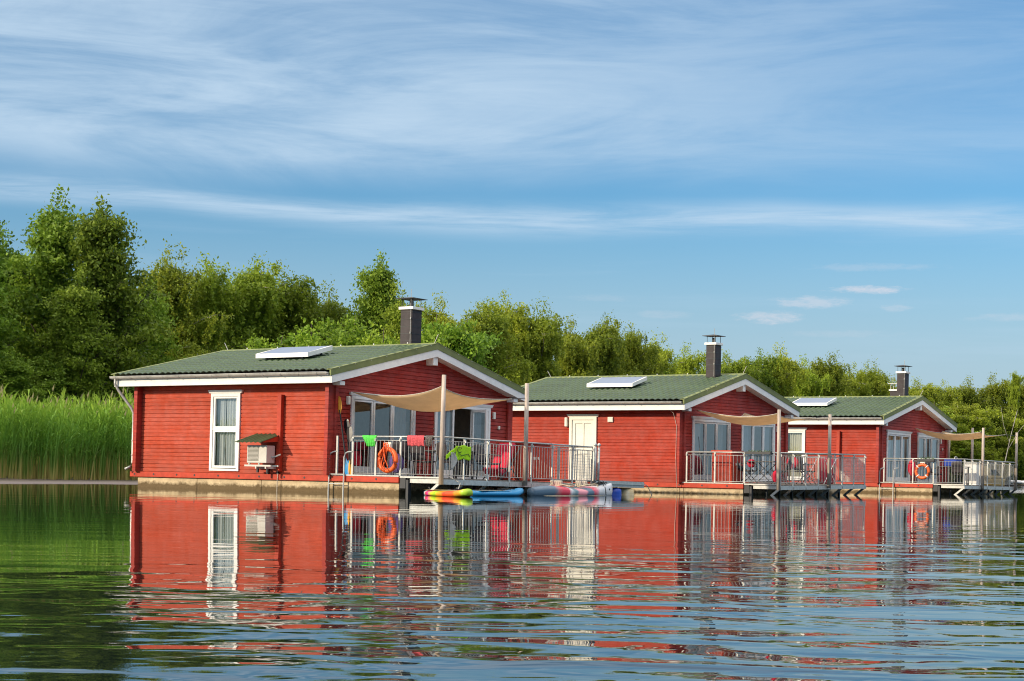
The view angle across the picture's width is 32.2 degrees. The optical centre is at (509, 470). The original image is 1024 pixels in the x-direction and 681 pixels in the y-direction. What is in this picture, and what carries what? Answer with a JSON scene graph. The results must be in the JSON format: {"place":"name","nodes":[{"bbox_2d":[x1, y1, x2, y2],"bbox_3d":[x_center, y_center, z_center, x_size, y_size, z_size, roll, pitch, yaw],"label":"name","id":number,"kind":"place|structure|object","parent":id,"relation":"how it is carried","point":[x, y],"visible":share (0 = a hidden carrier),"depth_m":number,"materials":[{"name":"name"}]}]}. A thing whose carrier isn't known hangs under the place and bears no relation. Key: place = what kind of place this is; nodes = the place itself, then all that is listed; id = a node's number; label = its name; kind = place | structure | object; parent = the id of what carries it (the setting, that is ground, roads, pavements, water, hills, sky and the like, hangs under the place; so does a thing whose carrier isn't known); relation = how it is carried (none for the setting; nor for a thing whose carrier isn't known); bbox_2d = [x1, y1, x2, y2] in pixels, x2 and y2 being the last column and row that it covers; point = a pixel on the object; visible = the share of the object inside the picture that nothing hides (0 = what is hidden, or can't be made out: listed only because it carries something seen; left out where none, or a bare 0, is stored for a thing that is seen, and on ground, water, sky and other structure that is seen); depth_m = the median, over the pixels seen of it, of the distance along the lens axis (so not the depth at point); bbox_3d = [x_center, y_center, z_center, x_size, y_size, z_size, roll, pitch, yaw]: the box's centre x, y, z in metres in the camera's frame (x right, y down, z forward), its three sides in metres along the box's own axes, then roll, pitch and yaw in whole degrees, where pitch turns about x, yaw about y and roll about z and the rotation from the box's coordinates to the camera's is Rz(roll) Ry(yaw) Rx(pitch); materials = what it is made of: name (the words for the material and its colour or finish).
{"place":"outdoors","nodes":[
{"label":"outdoors","id":0,"kind":"place"},
{"bbox_2d":[175,345,209,359],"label":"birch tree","id":1,"kind":"object","parent":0,"point":[197,353],"depth_m":77.45,"materials":[{"name":"green plant"}]},
{"bbox_2d":[0,483,1023,680],"bbox_3d":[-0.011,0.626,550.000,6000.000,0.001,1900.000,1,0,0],"label":"water","id":2,"kind":"structure","parent":0,"point":[116,582],"depth_m":9.61,"materials":[{"name":"blue liquid"}]},
{"bbox_2d":[109,289,593,494],"bbox_3d":[-4.019,-1.634,49.459,11.282,6.770,9.055,1,-1,35],"label":"houseboat","id":3,"kind":"object","parent":2,"relation":"on","point":[254,419],"visible":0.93,"depth_m":47.58,"materials":[{"name":"wood"}]},
{"bbox_2d":[208,390,243,470],"bbox_3d":[-7.557,-1.074,47.435,1.250,2.155,0.249,1,-1,35],"label":"side window","id":4,"kind":"structure","parent":3,"relation":"in","point":[231,432],"depth_m":47.51,"materials":[{"name":"white paint"}]},
{"bbox_2d":[338,396,348,473],"bbox_3d":[-4.242,-0.881,45.161,0.538,2.037,0.038,1,0,38],"label":"paddle","id":5,"kind":"object","parent":3,"relation":"on","point":[339,411],"visible":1,"depth_m":45.16,"materials":[{"name":"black plastic"}]},
{"bbox_2d":[344,419,349,462],"bbox_3d":[-4.106,-0.593,45.233,0.355,1.462,0.038,1,0,41],"label":"paddle","id":6,"kind":"object","parent":3,"relation":"on","point":[346,424],"visible":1,"depth_m":45.26,"materials":[{"name":"black plastic"}]},
{"bbox_2d":[347,426,353,474],"bbox_3d":[-4.035,-0.494,44.987,0.102,1.264,0.358,1,0,-24],"label":"paddle","id":7,"kind":"object","parent":3,"relation":"on","point":[349,434],"visible":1,"depth_m":45.01,"materials":[{"name":"plastic"}]},
{"bbox_2d":[362,435,377,446],"bbox_3d":[-3.517,-0.747,44.530,0.473,0.294,0.102,1,0,35],"label":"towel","id":8,"kind":"object","parent":3,"relation":"hanging from","point":[369,440],"visible":1,"depth_m":44.48,"materials":[{"name":"green fabric"}]},
{"bbox_2d":[349,392,415,475],"bbox_3d":[-3.387,-0.931,46.884,0.257,2.135,2.850,1,-1,35],"label":"french door","id":9,"kind":"structure","parent":3,"relation":"in","point":[397,427],"depth_m":47.11,"materials":[{"name":"white paint"}]},
{"bbox_2d":[377,442,397,472],"bbox_3d":[-3.049,-0.325,44.012,0.656,0.768,0.186,1,0,35],"label":"lifebuoy","id":10,"kind":"object","parent":3,"relation":"attached to","point":[387,446],"visible":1,"depth_m":43.97,"materials":[{"name":"orange plastic"}]},
{"bbox_2d":[390,441,411,475],"bbox_3d":[-2.793,-0.289,45.390,0.524,0.921,0.625,1,0,4],"label":"deck chair","id":11,"kind":"object","parent":3,"relation":"on","point":[405,444],"visible":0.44,"depth_m":45.14,"materials":[{"name":"plastic"}]},
{"bbox_2d":[389,454,403,472],"bbox_3d":[-2.877,-0.192,45.167,0.462,0.506,0.180,1,0,35],"label":"cushion","id":12,"kind":"object","parent":11,"relation":"on","point":[396,470],"visible":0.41,"depth_m":45.08,"materials":[{"name":"purple fabric"}]},
{"bbox_2d":[407,435,424,445],"bbox_3d":[-2.295,-0.735,43.674,0.555,0.274,0.102,1,0,35],"label":"towel","id":13,"kind":"object","parent":3,"relation":"hanging from","point":[415,440],"visible":1,"depth_m":43.64,"materials":[{"name":"fabric"}]},
{"bbox_2d":[409,445,436,476],"bbox_3d":[-2.213,-0.277,45.153,0.524,0.921,0.625,1,0,35],"label":"deck chair","id":14,"kind":"object","parent":3,"relation":"on","point":[423,457],"visible":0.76,"depth_m":45.00,"materials":[{"name":"plastic"}]},
{"bbox_2d":[353,386,523,411],"bbox_3d":[-1.813,-1.821,45.852,3.424,0.590,4.162,1,0,35],"label":"shade sail","id":15,"kind":"object","parent":3,"relation":"attached to","point":[428,401],"visible":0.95,"depth_m":45.12,"materials":[{"name":"beige fabric"}]},
{"bbox_2d":[414,450,476,478],"bbox_3d":[-1.708,-0.161,46.051,1.500,0.735,0.850,1,0,35],"label":"deck table","id":16,"kind":"object","parent":3,"relation":"on","point":[455,472],"visible":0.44,"depth_m":45.96,"materials":[{"name":"metal"}]},
{"bbox_2d":[435,442,462,477],"bbox_3d":[-1.530,-0.262,44.862,0.625,0.921,0.524,1,0,-37],"label":"deck chair","id":17,"kind":"object","parent":3,"relation":"on","point":[438,447],"visible":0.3,"depth_m":44.72,"materials":[{"name":"plastic"}]},
{"bbox_2d":[446,445,470,460],"bbox_3d":[-1.260,-0.448,43.782,0.044,0.380,1.024,1,0,35],"label":"rash guard","id":18,"kind":"object","parent":3,"relation":"hanging from","point":[463,451],"visible":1,"depth_m":43.90,"materials":[{"name":"fabric"}]},
{"bbox_2d":[433,404,493,479],"bbox_3d":[-1.108,-0.838,49.566,0.916,2.135,2.780,1,-1,35],"label":"french door","id":19,"kind":"structure","parent":3,"relation":"in","point":[476,411],"depth_m":49.55,"materials":[{"name":"white paint"}]},
{"bbox_2d":[472,444,500,479],"bbox_3d":[-0.606,-0.225,46.013,0.625,0.921,0.524,1,0,35],"label":"deck chair","id":20,"kind":"object","parent":3,"relation":"on","point":[479,453],"visible":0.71,"depth_m":46.03,"materials":[{"name":"plastic"}]},
{"bbox_2d":[483,443,521,480],"bbox_3d":[-0.212,-0.235,47.017,0.571,1.015,1.031,1,0,35],"label":"lounge chair","id":21,"kind":"object","parent":3,"relation":"on","point":[505,465],"visible":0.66,"depth_m":46.98,"materials":[{"name":"fabric"}]},
{"bbox_2d":[496,441,551,480],"bbox_3d":[0.393,-0.253,48.207,0.825,1.060,1.520,1,0,35],"label":"storage cabinet","id":22,"kind":"object","parent":3,"relation":"on","point":[516,464],"visible":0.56,"depth_m":47.93,"materials":[{"name":"red paint"}]},
{"bbox_2d":[423,489,472,496],"bbox_3d":[-1.452,0.515,42.084,0.770,0.232,2.900,1,0,-20],"label":"paddleboard","id":23,"kind":"object","parent":2,"relation":"on","point":[458,493],"visible":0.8,"depth_m":41.16,"materials":[{"name":"plastic"}]},
{"bbox_2d":[472,488,523,495],"bbox_3d":[-0.405,0.533,44.025,0.770,0.232,2.300,1,0,35],"label":"paddleboard","id":24,"kind":"object","parent":2,"relation":"on","point":[509,492],"visible":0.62,"depth_m":43.71,"materials":[{"name":"plastic"}]},
{"bbox_2d":[527,480,611,495],"bbox_3d":[1.640,0.484,46.872,0.736,0.521,3.850,1,0,35],"label":"kayak","id":25,"kind":"object","parent":2,"relation":"on","point":[555,488],"visible":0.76,"depth_m":46.35,"materials":[{"name":"plastic"}]},
{"bbox_2d":[562,443,651,494],"bbox_3d":[2.636,0.154,50.652,1.645,1.795,3.297,1,-1,35],"label":"gangway","id":26,"kind":"object","parent":2,"relation":"on","point":[623,487],"visible":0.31,"depth_m":49.85,"materials":[{"name":"metal"}]},
{"bbox_2d":[512,328,866,495],"bbox_3d":[5.983,-1.452,61.424,11.282,6.770,8.882,1,0,34],"label":"houseboat","id":27,"kind":"object","parent":2,"relation":"on","point":[648,430],"visible":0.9,"depth_m":58.92,"materials":[{"name":"wood"}]},
{"bbox_2d":[567,414,598,480],"bbox_3d":[2.438,-0.743,59.192,1.240,2.285,0.135,1,0,34],"label":"side door","id":28,"kind":"structure","parent":27,"relation":"in","point":[582,427],"depth_m":59.19,"materials":[{"name":"wood"}]},
{"bbox_2d":[691,416,730,481],"bbox_3d":[6.628,-0.710,58.805,0.258,2.135,2.850,1,0,34],"label":"french door","id":29,"kind":"structure","parent":27,"relation":"in","point":[718,425],"depth_m":58.37,"materials":[{"name":"white paint"}]},
{"bbox_2d":[711,450,743,482],"bbox_3d":[7.055,-0.125,57.559,0.765,1.070,0.870,1,0,34],"label":"storage cabinet","id":30,"kind":"object","parent":27,"relation":"on","point":[724,472],"visible":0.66,"depth_m":57.23,"materials":[{"name":"red paint"}]},
{"bbox_2d":[737,460,757,483],"bbox_3d":[7.663,-0.040,57.448,0.658,0.929,0.524,1,0,26],"label":"deck chair","id":31,"kind":"object","parent":27,"relation":"on","point":[742,468],"visible":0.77,"depth_m":57.35,"materials":[{"name":"metal"}]},
{"bbox_2d":[741,424,774,480],"bbox_3d":[8.580,-0.702,61.715,0.257,2.135,2.780,1,0,34],"label":"french door","id":32,"kind":"structure","parent":27,"relation":"in","point":[747,432],"depth_m":61.97,"materials":[{"name":"white paint"}]},
{"bbox_2d":[696,409,821,425],"bbox_3d":[8.184,-1.725,57.740,3.424,0.514,4.462,1,0,34],"label":"shade sail","id":33,"kind":"object","parent":27,"relation":"attached to","point":[747,419],"visible":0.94,"depth_m":57.04,"materials":[{"name":"beige fabric"}]},
{"bbox_2d":[745,450,772,454],"bbox_3d":[7.803,-0.595,55.591,0.905,0.169,0.218,1,0,34],"label":"planter box","id":34,"kind":"object","parent":27,"relation":"attached to","point":[759,452],"visible":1,"depth_m":55.51,"materials":[{"name":"metal"}]},
{"bbox_2d":[746,461,781,483],"bbox_3d":[8.155,0.063,56.946,1.000,0.745,0.650,1,0,34],"label":"deck table","id":35,"kind":"object","parent":27,"relation":"on","point":[762,469],"visible":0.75,"depth_m":56.83,"materials":[{"name":"metal"}]},
{"bbox_2d":[795,456,815,483],"bbox_3d":[9.640,-0.017,58.065,0.658,0.929,0.524,1,0,-14],"label":"deck chair","id":36,"kind":"object","parent":27,"relation":"on","point":[804,471],"visible":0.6,"depth_m":57.89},
{"bbox_2d":[742,360,1017,494],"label":"houseboat","id":37,"kind":"object","parent":2,"relation":"on","point":[886,437],"visible":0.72,"depth_m":72.66,"materials":[{"name":"wood"}]},
{"bbox_2d":[788,428,806,479],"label":"door","id":38,"kind":"structure","parent":37,"relation":"in","point":[797,437],"depth_m":73.14,"materials":[{"name":"white paint"}]},
{"bbox_2d":[885,429,911,482],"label":"french door","id":39,"kind":"structure","parent":37,"relation":"in","point":[896,452],"depth_m":73.02,"materials":[{"name":"white paint"}]},
{"bbox_2d":[914,462,930,479],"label":"lifebuoy","id":40,"kind":"object","parent":37,"relation":"hanging from","point":[924,464],"visible":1,"depth_m":69.99,"materials":[{"name":"orange plastic"}]},
{"bbox_2d":[916,432,938,483],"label":"french door","id":41,"kind":"structure","parent":37,"relation":"in","point":[928,441],"depth_m":75.95,"materials":[{"name":"white paint"}]},
{"bbox_2d":[951,462,966,484],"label":"deck chair","id":42,"kind":"object","parent":37,"relation":"on","point":[956,467],"visible":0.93,"depth_m":70.08,"materials":[{"name":"fabric"}]},
{"bbox_2d":[915,428,1014,440],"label":"shade sail","id":43,"kind":"object","parent":37,"relation":"attached to","point":[944,435],"visible":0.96,"depth_m":73.26,"materials":[{"name":"beige fabric"}]},
{"bbox_2d":[964,462,980,484],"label":"storage cabinet","id":44,"kind":"object","parent":37,"relation":"on","point":[975,478],"visible":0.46,"depth_m":71.77,"materials":[{"name":"white paint"}]},
{"bbox_2d":[984,466,1004,485],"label":"wicker chair","id":45,"kind":"object","parent":37,"relation":"on","point":[991,480],"visible":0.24,"depth_m":73.09,"materials":[{"name":"wicker"}]},
{"bbox_2d":[0,475,1023,485],"bbox_3d":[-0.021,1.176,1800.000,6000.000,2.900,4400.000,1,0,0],"label":"ground","id":46,"kind":"structure","parent":0,"point":[43,481],"depth_m":56.67,"materials":[{"name":"green plant"}]},
{"bbox_2d":[0,281,32,365],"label":"alder tree","id":47,"kind":"object","parent":46,"relation":"on","point":[3,329],"visible":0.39,"depth_m":67.22,"materials":[{"name":"green plant"}]},
{"bbox_2d":[0,220,38,358],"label":"alder tree","id":48,"kind":"object","parent":46,"relation":"on","point":[8,251],"visible":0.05,"depth_m":73.76,"materials":[{"name":"green plant"}]},
{"bbox_2d":[0,222,43,363],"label":"alder tree","id":49,"kind":"object","parent":46,"relation":"on","point":[10,341],"visible":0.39,"depth_m":68.22,"materials":[{"name":"green plant"}]},
{"bbox_2d":[0,345,50,455],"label":"alder tree","id":50,"kind":"object","parent":46,"relation":"on","point":[19,372],"visible":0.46,"depth_m":65.80,"materials":[{"name":"green plant"}]},
{"bbox_2d":[0,184,86,363],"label":"alder tree","id":51,"kind":"object","parent":46,"relation":"on","point":[48,263],"visible":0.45,"depth_m":71.12,"materials":[{"name":"green plant"}]},
{"bbox_2d":[24,349,80,406],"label":"alder tree","id":52,"kind":"object","parent":46,"relation":"on","point":[41,364],"visible":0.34,"depth_m":67.64,"materials":[{"name":"green plant"}]},
{"bbox_2d":[25,261,123,407],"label":"alder tree","id":53,"kind":"object","parent":46,"relation":"on","point":[73,322],"visible":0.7,"depth_m":68.57,"materials":[{"name":"green plant"}]},
{"bbox_2d":[84,361,132,417],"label":"alder tree","id":54,"kind":"object","parent":46,"relation":"on","point":[111,389],"visible":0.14,"depth_m":70.09,"materials":[{"name":"green plant"}]},
{"bbox_2d":[36,191,187,399],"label":"alder tree","id":55,"kind":"object","parent":46,"relation":"on","point":[100,236],"visible":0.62,"depth_m":70.48,"materials":[{"name":"green plant"}]},
{"bbox_2d":[105,279,187,364],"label":"alder tree","id":56,"kind":"object","parent":46,"relation":"on","point":[156,313],"visible":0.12,"depth_m":75.73,"materials":[{"name":"green plant"}]},
{"bbox_2d":[128,234,234,359],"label":"birch tree","id":57,"kind":"object","parent":46,"relation":"on","point":[175,280],"visible":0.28,"depth_m":79.32,"materials":[{"name":"green plant"}]},
{"bbox_2d":[0,383,385,482],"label":"reeds","id":58,"kind":"object","parent":46,"relation":"on","point":[68,439],"visible":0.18,"depth_m":60.10,"materials":[{"name":"green plant"}]},
{"bbox_2d":[164,251,258,354],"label":"birch tree","id":59,"kind":"object","parent":46,"relation":"on","point":[217,297],"visible":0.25,"depth_m":81.36,"materials":[{"name":"green plant"}]},
{"bbox_2d":[219,251,303,347],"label":"birch tree","id":60,"kind":"object","parent":46,"relation":"on","point":[262,297],"visible":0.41,"depth_m":83.00,"materials":[{"name":"green plant"}]},
{"bbox_2d":[237,333,296,348],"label":"willow shrub","id":61,"kind":"object","parent":46,"relation":"on","point":[258,344],"visible":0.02,"depth_m":71.59,"materials":[{"name":"green plant"}]},
{"bbox_2d":[229,260,330,346],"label":"birch tree","id":62,"kind":"object","parent":46,"relation":"on","point":[301,301],"visible":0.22,"depth_m":85.33,"materials":[{"name":"green plant"}]},
{"bbox_2d":[277,317,328,346],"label":"willow shrub","id":63,"kind":"object","parent":46,"relation":"on","point":[290,340],"visible":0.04,"depth_m":73.29,"materials":[{"name":"green plant"}]},
{"bbox_2d":[309,280,357,343],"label":"birch tree","id":64,"kind":"object","parent":46,"relation":"on","point":[334,310],"visible":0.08,"depth_m":87.71,"materials":[{"name":"green plant"}]},
{"bbox_2d":[302,313,398,345],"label":"willow shrub","id":65,"kind":"object","parent":46,"relation":"on","point":[339,339],"visible":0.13,"depth_m":72.26,"materials":[{"name":"green plant"}]},
{"bbox_2d":[335,249,407,344],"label":"alder tree","id":66,"kind":"object","parent":46,"relation":"on","point":[375,284],"visible":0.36,"depth_m":85.48,"materials":[{"name":"green plant"}]},
{"bbox_2d":[353,320,398,344],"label":"willow shrub","id":67,"kind":"object","parent":46,"relation":"on","point":[369,339],"visible":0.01,"depth_m":71.35,"materials":[{"name":"green plant"}]},
{"bbox_2d":[379,279,428,343],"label":"alder tree","id":68,"kind":"object","parent":46,"relation":"on","point":[392,315],"visible":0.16,"depth_m":83.63,"materials":[{"name":"green plant"}]},
{"bbox_2d":[415,290,481,336],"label":"birch tree","id":69,"kind":"object","parent":46,"relation":"on","point":[441,317],"visible":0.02,"depth_m":97.71,"materials":[{"name":"green plant"}]},
{"bbox_2d":[421,308,477,352],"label":"willow shrub","id":70,"kind":"object","parent":46,"relation":"on","point":[430,337],"visible":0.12,"depth_m":79.41,"materials":[{"name":"green plant"}]},
{"bbox_2d":[422,317,505,377],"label":"willow shrub","id":71,"kind":"object","parent":46,"relation":"on","point":[474,347],"visible":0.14,"depth_m":79.34,"materials":[{"name":"green plant"}]},
{"bbox_2d":[456,293,538,385],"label":"birch tree","id":72,"kind":"object","parent":46,"relation":"on","point":[488,320],"visible":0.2,"depth_m":99.44,"materials":[{"name":"green plant"}]},
{"bbox_2d":[470,290,562,385],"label":"birch tree","id":73,"kind":"object","parent":46,"relation":"on","point":[517,317],"visible":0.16,"depth_m":103.31,"materials":[{"name":"green plant"}]},
{"bbox_2d":[506,296,567,381],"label":"birch tree","id":74,"kind":"object","parent":46,"relation":"on","point":[545,339],"visible":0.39,"depth_m":103.15,"materials":[{"name":"green plant"}]},
{"bbox_2d":[553,315,604,376],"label":"birch tree","id":75,"kind":"object","parent":46,"relation":"on","point":[575,360],"visible":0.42,"depth_m":111.22,"materials":[{"name":"green plant"}]},
{"bbox_2d":[573,309,646,375],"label":"birch tree","id":76,"kind":"object","parent":46,"relation":"on","point":[612,344],"visible":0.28,"depth_m":115.21,"materials":[{"name":"green plant"}]},
{"bbox_2d":[617,320,666,374],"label":"birch tree","id":77,"kind":"object","parent":46,"relation":"on","point":[636,350],"visible":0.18,"depth_m":119.25,"materials":[{"name":"green plant"}]},
{"bbox_2d":[643,327,688,374],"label":"birch tree","id":78,"kind":"object","parent":46,"relation":"on","point":[665,354],"visible":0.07,"depth_m":125.44,"materials":[{"name":"green plant"}]},
{"bbox_2d":[667,342,705,374],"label":"birch tree","id":79,"kind":"object","parent":46,"relation":"on","point":[690,365],"visible":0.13,"depth_m":129.50,"materials":[{"name":"green plant"}]},
{"bbox_2d":[704,349,761,381],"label":"birch tree","id":80,"kind":"object","parent":46,"relation":"on","point":[731,367],"visible":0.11,"depth_m":145.72,"materials":[{"name":"green plant"}]},
{"bbox_2d":[739,347,789,396],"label":"birch tree","id":81,"kind":"object","parent":46,"relation":"on","point":[767,380],"visible":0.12,"depth_m":148.94,"materials":[{"name":"green plant"}]},
{"bbox_2d":[763,341,809,396],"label":"birch tree","id":82,"kind":"object","parent":46,"relation":"on","point":[788,372],"visible":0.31,"depth_m":151.28,"materials":[{"name":"green plant"}]},
{"bbox_2d":[793,353,834,396],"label":"birch tree","id":83,"kind":"object","parent":46,"relation":"on","point":[812,391],"visible":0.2,"depth_m":157.06,"materials":[{"name":"green plant"}]},
{"bbox_2d":[807,350,854,395],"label":"birch tree","id":84,"kind":"object","parent":46,"relation":"on","point":[822,367],"visible":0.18,"depth_m":161.03,"materials":[{"name":"green plant"}]},
{"bbox_2d":[839,361,881,395],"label":"birch tree","id":85,"kind":"object","parent":46,"relation":"on","point":[858,380],"visible":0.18,"depth_m":167.17,"materials":[{"name":"green plant"}]},
{"bbox_2d":[857,358,892,395],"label":"birch tree","id":86,"kind":"object","parent":46,"relation":"on","point":[881,386],"visible":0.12,"depth_m":171.04,"materials":[{"name":"green plant"}]},
{"bbox_2d":[908,376,944,406],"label":"birch tree","id":87,"kind":"object","parent":46,"relation":"on","point":[932,396],"visible":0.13,"depth_m":191.73,"materials":[{"name":"green plant"}]},
{"bbox_2d":[923,379,969,407],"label":"birch tree","id":88,"kind":"object","parent":46,"relation":"on","point":[949,394],"visible":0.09,"depth_m":195.33,"materials":[{"name":"green plant"}]},
{"bbox_2d":[934,403,989,461],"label":"willow shrub","id":89,"kind":"object","parent":46,"relation":"on","point":[963,449],"visible":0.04,"depth_m":176.80,"materials":[{"name":"green plant"}]},
{"bbox_2d":[939,397,989,458],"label":"birch tree","id":90,"kind":"object","parent":46,"relation":"on","point":[957,409],"visible":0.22,"depth_m":179.15,"materials":[{"name":"green plant"}]},
{"bbox_2d":[947,439,988,483],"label":"birch tree","id":91,"kind":"object","parent":46,"relation":"on","point":[962,444],"visible":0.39,"depth_m":174.78,"materials":[{"name":"green plant"}]},
{"bbox_2d":[955,372,991,411],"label":"birch tree","id":92,"kind":"object","parent":46,"relation":"on","point":[969,393],"visible":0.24,"depth_m":197.48,"materials":[{"name":"green plant"}]},
{"bbox_2d":[948,404,1005,475],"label":"birch tree","id":93,"kind":"object","parent":46,"relation":"on","point":[987,425],"visible":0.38,"depth_m":177.99,"materials":[{"name":"green plant"}]},
{"bbox_2d":[977,372,1017,415],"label":"birch tree","id":94,"kind":"object","parent":46,"relation":"on","point":[994,392],"visible":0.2,"depth_m":199.24,"materials":[{"name":"green plant"}]},
{"bbox_2d":[985,403,1020,482],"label":"birch tree","id":95,"kind":"object","parent":46,"relation":"on","point":[1001,425],"visible":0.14,"depth_m":182.23,"materials":[{"name":"green plant"}]},
{"bbox_2d":[986,434,1023,478],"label":"birch tree","id":96,"kind":"object","parent":46,"relation":"on","point":[1001,442],"visible":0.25,"depth_m":180.07,"materials":[{"name":"green plant"}]},
{"bbox_2d":[996,408,1023,484],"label":"birch tree","id":97,"kind":"object","parent":46,"relation":"on","point":[1018,424],"visible":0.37,"depth_m":182.75,"materials":[{"name":"green plant"}]},
{"bbox_2d":[996,434,1023,484],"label":"birch tree","id":98,"kind":"object","parent":46,"relation":"on","point":[1020,468],"visible":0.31,"depth_m":181.27,"materials":[{"name":"green plant"}]},
{"bbox_2d":[1001,371,1023,471],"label":"bare birch","id":99,"kind":"object","parent":46,"relation":"on","point":[1015,393],"visible":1,"depth_m":149.92,"materials":[{"name":"green plant"}]},
{"bbox_2d":[1001,375,1023,420],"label":"birch tree","id":100,"kind":"object","parent":46,"relation":"on","point":[1020,412],"visible":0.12,"depth_m":200.78,"materials":[{"name":"green plant"}]},
{"bbox_2d":[0,0,1023,395],"label":"sky","id":101,"kind":"structure","parent":0,"point":[817,177],"materials":[{"name":"blue"}]},
{"bbox_2d":[817,457,834,483],"bbox_3d":[10.759,-0.020,60.379,0.611,0.920,0.620,1,0,4],"label":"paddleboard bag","id":102,"kind":"object","parent":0,"point":[822,478],"visible":0.65,"depth_m":60.15,"materials":[{"name":"fabric"}]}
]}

